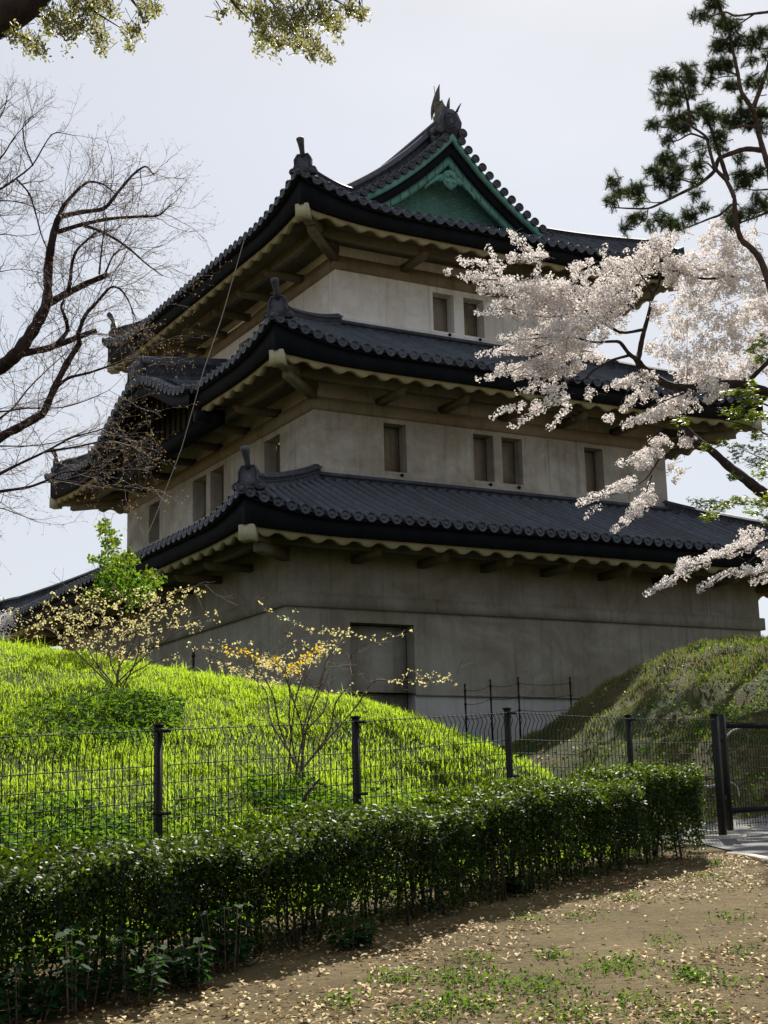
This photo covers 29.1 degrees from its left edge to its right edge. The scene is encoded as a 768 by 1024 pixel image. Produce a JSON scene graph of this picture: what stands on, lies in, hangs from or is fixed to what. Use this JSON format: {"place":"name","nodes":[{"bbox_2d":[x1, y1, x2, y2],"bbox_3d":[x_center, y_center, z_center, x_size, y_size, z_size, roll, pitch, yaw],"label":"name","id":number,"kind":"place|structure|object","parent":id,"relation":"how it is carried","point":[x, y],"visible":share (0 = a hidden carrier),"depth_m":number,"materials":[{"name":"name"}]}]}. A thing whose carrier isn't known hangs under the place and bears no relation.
{"place":"outdoors","nodes":[
{"label":"outdoors","id":0,"kind":"place"},
{"bbox_2d":[0,0,372,67],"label":"overhanging tree","id":1,"kind":"object","parent":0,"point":[16,16],"visible":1,"depth_m":9.26,"materials":[{"name":"green plant"}]},
{"bbox_2d":[0,842,767,1023],"bbox_3d":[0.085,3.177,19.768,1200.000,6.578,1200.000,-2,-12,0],"label":"ground","id":2,"kind":"structure","parent":0,"point":[619,930],"depth_m":8.09,"materials":[{"name":"brown soil"}]},
{"bbox_2d":[0,962,68,1023],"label":"nettle plant","id":3,"kind":"object","parent":2,"relation":"on","point":[19,1004],"visible":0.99,"depth_m":6.84,"materials":[{"name":"green plant"}]},
{"bbox_2d":[10,923,124,1016],"bbox_3d":[-1.562,2.184,7.086,0.516,0.410,0.620,-5,-12,18],"label":"nettle plant","id":4,"kind":"object","parent":2,"relation":"on","point":[71,968],"visible":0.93,"depth_m":7.05,"materials":[{"name":"green plant"}]},
{"bbox_2d":[90,928,173,1004],"bbox_3d":[-1.253,2.232,7.298,0.436,0.352,0.499,-2,-12,0],"label":"nettle plant","id":5,"kind":"object","parent":2,"relation":"on","point":[150,982],"visible":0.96,"depth_m":7.20,"materials":[{"name":"green plant"}]},
{"bbox_2d":[155,936,215,989],"bbox_3d":[-0.983,2.290,7.523,0.300,0.262,0.364,10,-16,-43],"label":"nettle plant","id":6,"kind":"object","parent":2,"relation":"on","point":[196,973],"visible":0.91,"depth_m":7.51,"materials":[{"name":"green plant"}]},
{"bbox_2d":[191,901,257,974],"bbox_3d":[-0.867,2.296,7.983,0.354,0.359,0.529,-2,-12,0],"label":"nettle plant","id":7,"kind":"object","parent":2,"relation":"on","point":[217,936],"visible":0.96,"depth_m":7.95,"materials":[{"name":"green plant"}]},
{"bbox_2d":[0,632,636,968],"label":"grassy mound","id":8,"kind":"object","parent":2,"relation":"on","point":[227,735],"visible":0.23,"depth_m":15.38,"materials":[{"name":"green plant"}]},
{"bbox_2d":[0,609,15,641],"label":"blossom shrub","id":9,"kind":"object","parent":8,"relation":"on","point":[7,617],"visible":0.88,"depth_m":29.51,"materials":[{"name":"white plant"}]},
{"bbox_2d":[0,59,122,300],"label":"bare tree","id":10,"kind":"object","parent":8,"relation":"on","point":[32,197],"visible":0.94,"depth_m":20.42,"materials":[{"name":"brown plant"}]},
{"bbox_2d":[0,113,231,574],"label":"budding tree","id":11,"kind":"object","parent":8,"relation":"on","point":[15,355],"visible":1,"depth_m":14.68,"materials":[{"name":"brown plant"}]},
{"bbox_2d":[5,568,237,687],"bbox_3d":[-3.245,1.352,16.995,2.259,1.447,2.636,9,-16,-41],"label":"flowering shrub","id":12,"kind":"object","parent":8,"relation":"on","point":[115,630],"visible":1,"depth_m":16.79,"materials":[{"name":"plant"}]},
{"bbox_2d":[82,503,167,660],"bbox_3d":[-3.544,1.030,20.331,1.142,2.272,2.554,0,-12,-9],"label":"leafy shrub","id":13,"kind":"object","parent":8,"relation":"on","point":[119,567],"visible":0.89,"depth_m":19.94,"materials":[{"name":"green plant"}]},
{"bbox_2d":[192,647,194,671],"bbox_3d":[-3.089,2.629,23.987,0.059,0.906,0.059,-6,-13,22],"label":"barrier stake","id":14,"kind":"object","parent":8,"relation":"on","point":[193,657],"visible":0.39,"depth_m":24.02,"materials":[{"name":"brown paint"}]},
{"bbox_2d":[301,778,318,802],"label":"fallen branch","id":15,"kind":"object","parent":8,"relation":"on","point":[306,793],"visible":0.77,"depth_m":11.45,"materials":[{"name":"brown wood"}]},
{"bbox_2d":[179,597,471,780],"bbox_3d":[-0.709,1.759,14.835,2.705,1.895,3.036,4,-13,-25],"label":"flowering shrub","id":16,"kind":"object","parent":8,"relation":"on","point":[309,661],"visible":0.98,"depth_m":14.48,"materials":[{"name":"yellow plant"}]},
{"bbox_2d":[0,636,767,867],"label":"undergrowth","id":17,"kind":"object","parent":8,"relation":"on","point":[142,701],"visible":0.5,"depth_m":14.00,"materials":[{"name":"green plant"}]},
{"bbox_2d":[464,684,467,736],"bbox_3d":[1.819,4.685,32.724,0.059,1.764,0.059,3,-13,-22],"label":"barrier stake","id":18,"kind":"object","parent":8,"relation":"on","point":[465,704],"visible":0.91,"depth_m":32.78,"materials":[{"name":"brown paint"}]},
{"bbox_2d":[466,683,569,719],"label":"barrier wires","id":19,"kind":"object","parent":18,"relation":"attached to","point":[521,696],"visible":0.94,"depth_m":34.93,"materials":[{"name":"brown paint"}]},
{"bbox_2d":[322,912,382,949],"bbox_3d":[-0.208,2.419,8.561,0.384,0.211,0.272,4,-13,-25],"label":"nettle plant","id":20,"kind":"object","parent":2,"relation":"on","point":[358,937],"visible":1,"depth_m":8.52,"materials":[{"name":"green plant"}]},
{"bbox_2d":[0,760,711,1007],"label":"clipped hedge","id":21,"kind":"object","parent":2,"relation":"on","point":[188,875],"visible":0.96,"depth_m":9.04,"materials":[{"name":"green plant"}]},
{"bbox_2d":[0,707,721,935],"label":"fence","id":22,"kind":"object","parent":2,"relation":"on","point":[158,812],"visible":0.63,"depth_m":10.97,"materials":[{"name":"black metal"}]},
{"bbox_2d":[0,84,767,745],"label":"castle turret","id":23,"kind":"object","parent":2,"relation":"on","point":[354,458],"visible":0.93,"depth_m":39.84,"materials":[{"name":"paint"}]},
{"bbox_2d":[139,241,243,554],"bbox_3d":[-4.875,-3.270,39.111,3.010,9.080,0.963,7,-14,-34],"label":"hanging cable","id":24,"kind":"object","parent":23,"relation":"hanging from","point":[195,399],"visible":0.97,"depth_m":38.62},
{"bbox_2d":[198,482,205,521],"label":"window","id":25,"kind":"structure","parent":23,"relation":"in","point":[205,482],"depth_m":45.35,"materials":[{"name":"paint"}]},
{"bbox_2d":[222,473,223,501],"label":"window","id":26,"kind":"structure","parent":23,"relation":"in","point":[222,473],"depth_m":44.18,"materials":[{"name":"paint"}]},
{"bbox_2d":[276,442,279,471],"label":"window","id":27,"kind":"structure","parent":23,"relation":"in","point":[278,444],"depth_m":40.92,"materials":[{"name":"paint"}]},
{"bbox_2d":[350,624,407,713],"bbox_3d":[-0.210,3.968,36.272,1.830,2.420,0.044,5,-14,-29],"label":"door","id":28,"kind":"structure","parent":23,"relation":"in","point":[389,662],"depth_m":36.38,"materials":[{"name":"paint"}]},
{"bbox_2d":[384,427,403,476],"bbox_3d":[0.215,-1.622,39.468,0.730,1.475,0.493,5,-14,-29],"label":"window","id":29,"kind":"structure","parent":23,"relation":"in","point":[391,435],"depth_m":39.72,"materials":[{"name":"paint"}]},
{"bbox_2d":[433,298,450,336],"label":"window","id":30,"kind":"structure","parent":23,"relation":"in","point":[439,305],"depth_m":43.23,"materials":[{"name":"paint"}]},
{"bbox_2d":[463,303,481,340],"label":"window","id":31,"kind":"structure","parent":23,"relation":"in","point":[470,320],"depth_m":43.74,"materials":[{"name":"paint"}]},
{"bbox_2d":[473,438,492,485],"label":"window","id":32,"kind":"structure","parent":23,"relation":"in","point":[479,445],"depth_m":41.08,"materials":[{"name":"paint"}]},
{"bbox_2d":[502,441,520,488],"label":"window","id":33,"kind":"structure","parent":23,"relation":"in","point":[508,462],"depth_m":41.54,"materials":[{"name":"paint"}]},
{"bbox_2d":[584,451,602,496],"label":"window","id":34,"kind":"structure","parent":23,"relation":"in","point":[589,456],"depth_m":42.93,"materials":[{"name":"paint"}]},
{"bbox_2d":[2,640,767,1023],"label":"leaf litter","id":35,"kind":"object","parent":2,"relation":"on","point":[456,948],"visible":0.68,"depth_m":7.82,"materials":[{"name":"beige plant"}]},
{"bbox_2d":[498,873,538,895],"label":"nettle plant","id":36,"kind":"object","parent":2,"relation":"on","point":[517,888],"visible":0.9,"depth_m":10.42,"materials":[{"name":"green plant"}]},
{"bbox_2d":[300,858,767,1023],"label":"ground weeds","id":37,"kind":"object","parent":2,"relation":"on","point":[449,995],"visible":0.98,"depth_m":7.30,"materials":[{"name":"green plant"}]},
{"bbox_2d":[497,631,767,846],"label":"dry mound","id":38,"kind":"object","parent":2,"relation":"on","point":[617,690],"visible":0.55,"depth_m":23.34,"materials":[{"name":"green plant"}]},
{"bbox_2d":[489,679,492,744],"bbox_3d":[2.460,4.778,33.723,0.059,1.930,0.059,-6,-13,22],"label":"barrier stake","id":39,"kind":"object","parent":38,"relation":"on","point":[490,685],"visible":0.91,"depth_m":33.77,"materials":[{"name":"brown paint"}]},
{"bbox_2d":[517,677,520,737],"bbox_3d":[3.189,4.870,34.721,0.059,1.994,0.059,3,-13,-22],"label":"barrier stake","id":40,"kind":"object","parent":38,"relation":"on","point":[518,695],"visible":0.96,"depth_m":34.78,"materials":[{"name":"brown paint"}]},
{"bbox_2d":[569,677,571,707],"bbox_3d":[4.596,4.880,36.244,0.059,1.672,0.059,-6,-13,22],"label":"barrier stake","id":41,"kind":"object","parent":38,"relation":"on","point":[570,694],"visible":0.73,"depth_m":36.32,"materials":[{"name":"brown paint"}]},
{"bbox_2d":[443,217,767,596],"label":"cherry tree","id":42,"kind":"object","parent":38,"relation":"on","point":[563,309],"visible":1,"depth_m":30.13,"materials":[{"name":"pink plant"}]},
{"bbox_2d":[670,333,767,525],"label":"maple tree","id":43,"kind":"object","parent":38,"relation":"on","point":[738,393],"visible":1,"depth_m":20.54,"materials":[{"name":"green plant"}]},
{"bbox_2d":[705,834,748,838],"bbox_3d":[3.518,3.381,15.297,0.320,0.080,0.480,-12,-15,40],"label":"concrete footing","id":44,"kind":"object","parent":2,"relation":"on","point":[732,836],"visible":0.36,"depth_m":15.13,"materials":[{"name":"grey concrete"}]},
{"bbox_2d":[727,852,767,863],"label":"kerb","id":45,"kind":"structure","parent":2,"relation":"on","point":[760,858],"depth_m":12.15,"materials":[{"name":"concrete"}]},
{"bbox_2d":[0,0,767,648],"label":"sky","id":46,"kind":"structure","parent":0,"point":[553,95],"materials":[{"name":"white"}]},
{"bbox_2d":[601,0,767,289],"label":"pine tree","id":47,"kind":"object","parent":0,"point":[751,116],"visible":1,"depth_m":29.02,"materials":[{"name":"green plant"}]},
{"bbox_2d":[663,814,767,855],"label":"asphalt path","id":48,"kind":"structure","parent":0,"point":[755,841],"depth_m":15.03,"materials":[{"name":"grey asphalt"}]},
{"bbox_2d":[708,782,739,797],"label":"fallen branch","id":49,"kind":"object","parent":48,"relation":"on","point":[730,783],"visible":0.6,"depth_m":17.32,"materials":[{"name":"grey wood"}]},
{"bbox_2d":[709,713,767,834],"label":"gate","id":50,"kind":"structure","parent":48,"relation":"on","point":[719,740],"depth_m":15.55,"materials":[{"name":"black metal"}]}
]}

